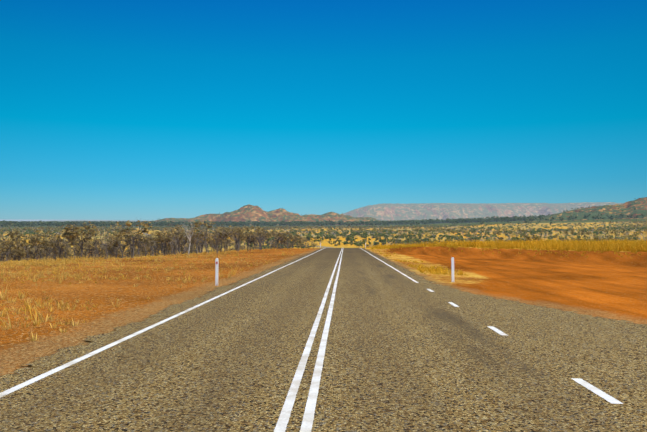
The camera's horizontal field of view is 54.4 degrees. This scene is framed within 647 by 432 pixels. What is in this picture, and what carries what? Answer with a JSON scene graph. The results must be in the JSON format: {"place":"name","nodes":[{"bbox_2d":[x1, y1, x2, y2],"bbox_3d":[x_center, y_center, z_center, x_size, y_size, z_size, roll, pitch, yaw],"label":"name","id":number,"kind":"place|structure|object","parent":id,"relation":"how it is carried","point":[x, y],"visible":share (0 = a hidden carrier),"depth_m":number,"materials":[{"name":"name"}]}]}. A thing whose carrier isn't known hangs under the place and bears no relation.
{"place":"outdoors","nodes":[
{"label":"outdoors","id":0,"kind":"place"},
{"bbox_2d":[0,219,52,221],"bbox_3d":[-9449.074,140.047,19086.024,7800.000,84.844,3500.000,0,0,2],"label":"range","id":1,"kind":"structure","parent":0,"point":[30,220],"depth_m":18263.28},
{"bbox_2d":[53,220,154,221],"bbox_3d":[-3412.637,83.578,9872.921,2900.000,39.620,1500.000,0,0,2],"label":"range","id":2,"kind":"structure","parent":0,"point":[103,220],"depth_m":9611.69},
{"bbox_2d":[140,228,333,247],"bbox_3d":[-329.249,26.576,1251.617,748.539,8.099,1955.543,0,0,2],"label":"ground","id":3,"kind":"structure","parent":0,"point":[269,247],"depth_m":321.53,"materials":[{"name":"brown soil"}]},
{"bbox_2d":[155,204,382,224],"bbox_3d":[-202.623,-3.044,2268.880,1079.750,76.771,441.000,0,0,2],"label":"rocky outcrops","id":4,"kind":"object","parent":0,"point":[250,213],"visible":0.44,"depth_m":2197.32,"materials":[{"name":"brown stone"}]},
{"bbox_2d":[0,248,646,431],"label":"road","id":5,"kind":"structure","parent":0,"point":[403,353],"depth_m":8.55,"materials":[{"name":"grey asphalt"}]},
{"bbox_2d":[0,249,623,431],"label":"road lines","id":6,"kind":"object","parent":5,"relation":"on","point":[284,417],"visible":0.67,"depth_m":8.23,"materials":[{"name":"paint"}]},
{"bbox_2d":[0,219,646,375],"bbox_3d":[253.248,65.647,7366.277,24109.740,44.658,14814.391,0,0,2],"label":"ground","id":7,"kind":"structure","parent":0,"point":[608,284],"depth_m":27.68,"materials":[{"name":"orange soil"}]},
{"bbox_2d":[0,220,299,261],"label":"tree row","id":8,"kind":"object","parent":7,"relation":"on","point":[176,237],"visible":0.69,"depth_m":94.52,"materials":[{"name":"brown plant"}]},
{"bbox_2d":[0,246,300,341],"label":"grass","id":9,"kind":"structure","parent":7,"relation":"on","point":[64,260],"depth_m":32.41,"materials":[{"name":"yellow plant"}]},
{"bbox_2d":[181,221,192,251],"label":"dead tree","id":10,"kind":"object","parent":7,"relation":"on","point":[189,238],"visible":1,"depth_m":78.51,"materials":[{"name":"grey wood"}]},
{"bbox_2d":[215,258,217,285],"bbox_3d":[-4.066,2.213,23.980,0.110,1.220,0.060,1,1,3],"label":"guide post","id":11,"kind":"object","parent":7,"relation":"on","point":[216,271],"visible":0.85,"depth_m":23.96,"materials":[{"name":"white plastic"}]},
{"bbox_2d":[150,236,315,255],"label":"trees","id":12,"kind":"object","parent":7,"relation":"on","point":[301,238],"visible":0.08,"depth_m":221.46,"materials":[{"name":"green plant"}]},
{"bbox_2d":[0,220,646,258],"bbox_3d":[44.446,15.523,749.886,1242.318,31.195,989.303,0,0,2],"label":"trees","id":13,"kind":"object","parent":7,"relation":"on","point":[635,234],"visible":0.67,"depth_m":670.14,"materials":[{"name":"green plant"}]},
{"bbox_2d":[0,220,646,255],"bbox_3d":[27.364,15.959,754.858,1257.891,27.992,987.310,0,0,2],"label":"green bushes","id":14,"kind":"object","parent":7,"relation":"on","point":[294,232],"visible":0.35,"depth_m":587.18,"materials":[{"name":"green plant"}]},
{"bbox_2d":[0,198,646,228],"bbox_3d":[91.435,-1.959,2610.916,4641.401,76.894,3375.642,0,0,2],"label":"distant tree line","id":15,"kind":"object","parent":7,"relation":"on","point":[3,223],"visible":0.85,"depth_m":1390.04,"materials":[{"name":"green plant"}]},
{"bbox_2d":[0,220,646,247],"bbox_3d":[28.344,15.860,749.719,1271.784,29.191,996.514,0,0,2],"label":"bare shrubs","id":16,"kind":"object","parent":7,"relation":"on","point":[408,231],"visible":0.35,"depth_m":614.36,"materials":[{"name":"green plant"}]},
{"bbox_2d":[242,233,475,247],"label":"bushes","id":17,"kind":"object","parent":7,"relation":"on","point":[377,237],"visible":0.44,"depth_m":400.01,"materials":[{"name":"green plant"}]},
{"bbox_2d":[451,257,453,281],"bbox_3d":[5.340,2.317,25.970,0.110,1.220,0.059,-1,-1,1],"label":"guide post","id":18,"kind":"object","parent":7,"relation":"on","point":[452,267],"visible":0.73,"depth_m":25.95,"materials":[{"name":"white plastic"}]},
{"bbox_2d":[362,237,646,275],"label":"grass","id":19,"kind":"structure","parent":7,"relation":"on","point":[634,246],"depth_m":59.97,"materials":[{"name":"yellow plant"}]},
{"bbox_2d":[364,233,646,246],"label":"shrubs","id":20,"kind":"object","parent":7,"relation":"on","point":[527,237],"visible":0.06,"depth_m":153.86,"materials":[{"name":"green plant"}]},
{"bbox_2d":[0,0,646,219],"label":"sky","id":21,"kind":"structure","parent":0,"point":[110,109],"materials":[{"name":"blue"}]},
{"bbox_2d":[343,202,623,220],"bbox_3d":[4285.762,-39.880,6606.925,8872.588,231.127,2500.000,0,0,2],"label":"distant mesa","id":22,"kind":"structure","parent":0,"point":[403,212],"depth_m":6072.01,"materials":[{"name":"grey stone"}]},
{"bbox_2d":[519,197,646,221],"bbox_3d":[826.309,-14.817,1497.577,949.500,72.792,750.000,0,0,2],"label":"rocky hill","id":23,"kind":"structure","parent":0,"point":[640,205],"depth_m":1371.44,"materials":[{"name":"stone"}]},
{"bbox_2d":[519,198,638,220],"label":"hill trees","id":24,"kind":"object","parent":23,"relation":"on","point":[591,211],"visible":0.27,"depth_m":1383.58,"materials":[{"name":"green plant"}]}
]}

